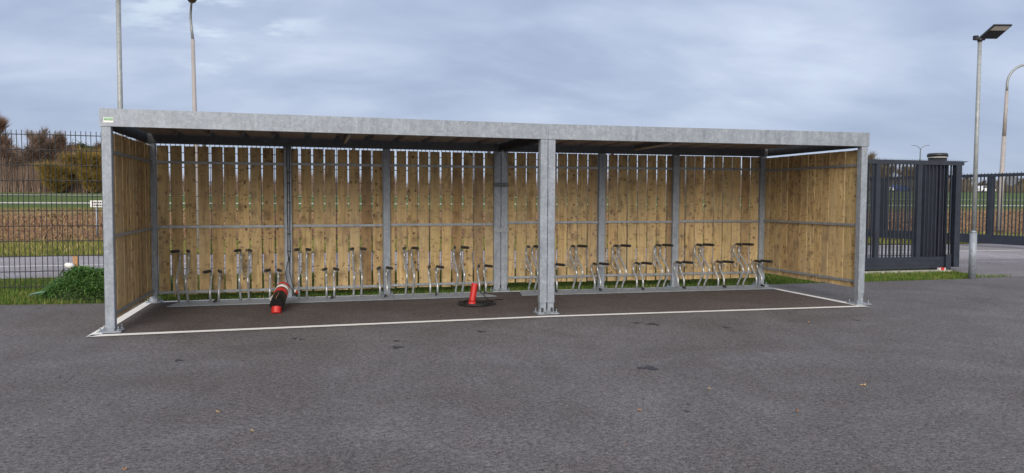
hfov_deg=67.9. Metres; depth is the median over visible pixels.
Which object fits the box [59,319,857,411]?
oil spots
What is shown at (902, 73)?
sky
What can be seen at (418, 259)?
road markings
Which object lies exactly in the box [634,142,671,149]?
batten light
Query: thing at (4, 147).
bare tree
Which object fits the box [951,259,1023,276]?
driveway
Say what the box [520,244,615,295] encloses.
bicycle rack
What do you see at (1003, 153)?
street lamp
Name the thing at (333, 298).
bicycle rack
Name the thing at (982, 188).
car
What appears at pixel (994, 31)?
floodlight mast
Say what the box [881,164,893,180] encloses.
bare tree
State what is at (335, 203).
cycle path
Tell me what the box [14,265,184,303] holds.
weed heap
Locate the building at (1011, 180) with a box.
[1004,176,1015,185]
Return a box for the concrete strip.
[865,270,950,273]
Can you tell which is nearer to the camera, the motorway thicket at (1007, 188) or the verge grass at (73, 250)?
the verge grass at (73, 250)
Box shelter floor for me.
[102,289,853,333]
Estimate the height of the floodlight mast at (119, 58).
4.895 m
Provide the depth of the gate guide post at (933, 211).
16.83 m
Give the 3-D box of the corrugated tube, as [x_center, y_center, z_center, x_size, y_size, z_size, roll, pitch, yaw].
[-0.549,0.823,10.776,0.107,0.333,0.166,3,4,43]
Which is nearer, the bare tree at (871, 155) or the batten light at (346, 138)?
the batten light at (346, 138)
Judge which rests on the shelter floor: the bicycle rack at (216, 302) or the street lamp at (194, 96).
the bicycle rack at (216, 302)
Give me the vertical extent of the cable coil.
0.251 m
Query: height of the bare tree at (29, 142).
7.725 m
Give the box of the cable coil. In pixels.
[458,288,501,306]
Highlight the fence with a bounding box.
[0,129,915,288]
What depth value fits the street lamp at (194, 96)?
21.75 m
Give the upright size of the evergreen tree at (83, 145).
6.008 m
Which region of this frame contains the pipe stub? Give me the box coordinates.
[54,263,74,280]
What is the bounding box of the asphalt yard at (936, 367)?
[0,276,1023,472]
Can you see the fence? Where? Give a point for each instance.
(66, 195)
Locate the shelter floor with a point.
(156, 317)
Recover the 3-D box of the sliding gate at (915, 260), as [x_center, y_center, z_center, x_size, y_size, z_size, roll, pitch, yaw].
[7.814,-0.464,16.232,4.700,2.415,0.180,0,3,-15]
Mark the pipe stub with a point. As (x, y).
(67, 265)
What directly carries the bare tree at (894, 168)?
on the ground at (39, 206)
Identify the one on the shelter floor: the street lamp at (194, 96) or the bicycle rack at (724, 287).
the bicycle rack at (724, 287)
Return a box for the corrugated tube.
[468,283,477,303]
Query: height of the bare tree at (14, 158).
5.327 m
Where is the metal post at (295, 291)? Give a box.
[285,147,297,295]
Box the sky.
[0,0,1023,186]
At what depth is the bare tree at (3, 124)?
81.42 m
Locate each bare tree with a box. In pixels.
[0,113,14,157]
[0,132,16,167]
[0,144,24,174]
[4,129,64,172]
[18,126,56,169]
[36,131,64,162]
[51,129,78,161]
[89,141,100,152]
[867,148,878,180]
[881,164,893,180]
[885,158,898,184]
[897,164,915,175]
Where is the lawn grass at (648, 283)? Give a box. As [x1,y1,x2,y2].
[0,264,1010,304]
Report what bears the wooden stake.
on the ground at (39, 206)
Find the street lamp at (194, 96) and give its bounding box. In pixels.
[188,0,198,247]
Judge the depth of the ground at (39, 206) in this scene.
40.72 m
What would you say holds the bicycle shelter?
on the shelter floor
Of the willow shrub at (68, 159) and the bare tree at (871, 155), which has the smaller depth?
the willow shrub at (68, 159)
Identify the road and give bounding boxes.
[0,244,1023,278]
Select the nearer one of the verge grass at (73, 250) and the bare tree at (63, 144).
the verge grass at (73, 250)
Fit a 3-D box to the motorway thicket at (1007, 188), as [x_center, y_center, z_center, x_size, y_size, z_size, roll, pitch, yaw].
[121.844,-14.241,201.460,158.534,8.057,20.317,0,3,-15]
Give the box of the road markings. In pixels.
[0,250,996,266]
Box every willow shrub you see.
[29,159,79,192]
[53,151,92,190]
[70,142,101,192]
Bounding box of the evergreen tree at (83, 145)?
[67,141,95,150]
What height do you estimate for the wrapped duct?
0.356 m
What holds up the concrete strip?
on the ground at (39, 206)
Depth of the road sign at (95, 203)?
29.97 m
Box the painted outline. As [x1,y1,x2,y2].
[86,285,867,336]
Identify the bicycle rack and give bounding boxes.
[167,249,281,306]
[285,247,394,302]
[392,246,496,299]
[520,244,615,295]
[607,244,701,292]
[690,243,776,290]
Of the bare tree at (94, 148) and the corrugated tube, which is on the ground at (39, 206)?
the bare tree at (94, 148)
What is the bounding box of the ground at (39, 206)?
[0,192,1023,304]
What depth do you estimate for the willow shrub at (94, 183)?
77.41 m
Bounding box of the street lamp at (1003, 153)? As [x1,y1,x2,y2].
[996,64,1023,230]
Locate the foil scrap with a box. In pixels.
[29,291,44,295]
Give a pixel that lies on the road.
(1009, 252)
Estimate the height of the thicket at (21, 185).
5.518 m
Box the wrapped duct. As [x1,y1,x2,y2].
[269,282,289,312]
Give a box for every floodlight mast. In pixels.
[116,0,123,135]
[968,24,1011,278]
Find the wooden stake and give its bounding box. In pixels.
[73,256,77,265]
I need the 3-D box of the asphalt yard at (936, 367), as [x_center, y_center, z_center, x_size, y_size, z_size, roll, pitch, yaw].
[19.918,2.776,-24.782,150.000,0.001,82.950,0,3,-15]
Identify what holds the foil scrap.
on the weed heap
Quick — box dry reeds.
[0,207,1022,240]
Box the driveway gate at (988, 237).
[868,171,1023,245]
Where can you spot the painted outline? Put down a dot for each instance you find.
(128, 314)
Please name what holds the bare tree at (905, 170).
on the ground at (39, 206)
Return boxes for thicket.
[0,147,741,196]
[703,170,1023,192]
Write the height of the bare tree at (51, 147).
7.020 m
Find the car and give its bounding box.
[978,186,995,191]
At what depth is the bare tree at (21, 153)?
78.54 m
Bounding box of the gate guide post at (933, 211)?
[919,165,948,269]
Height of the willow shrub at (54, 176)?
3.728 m
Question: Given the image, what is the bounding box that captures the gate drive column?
[927,153,947,160]
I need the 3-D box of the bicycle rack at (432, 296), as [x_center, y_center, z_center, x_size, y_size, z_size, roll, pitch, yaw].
[-1.057,0.538,11.828,1.573,0.774,0.593,0,3,-15]
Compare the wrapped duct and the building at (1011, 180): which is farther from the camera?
the building at (1011, 180)
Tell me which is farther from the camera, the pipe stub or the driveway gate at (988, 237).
the driveway gate at (988, 237)
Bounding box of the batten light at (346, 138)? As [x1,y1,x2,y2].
[343,134,350,143]
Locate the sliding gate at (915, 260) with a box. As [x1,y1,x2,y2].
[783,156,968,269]
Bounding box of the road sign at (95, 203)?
[90,200,101,236]
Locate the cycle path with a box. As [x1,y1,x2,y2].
[0,202,1022,205]
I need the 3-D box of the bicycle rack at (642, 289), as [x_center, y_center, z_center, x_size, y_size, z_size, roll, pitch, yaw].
[2.356,0.510,12.710,1.503,0.774,0.592,0,3,-15]
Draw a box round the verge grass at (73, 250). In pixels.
[0,231,1021,255]
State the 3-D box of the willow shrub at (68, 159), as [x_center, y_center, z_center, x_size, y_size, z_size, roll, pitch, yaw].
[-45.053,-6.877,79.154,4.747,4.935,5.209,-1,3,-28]
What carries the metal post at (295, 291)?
attached to the bicycle shelter
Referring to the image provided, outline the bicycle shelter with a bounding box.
[97,108,870,332]
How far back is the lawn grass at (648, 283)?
13.23 m

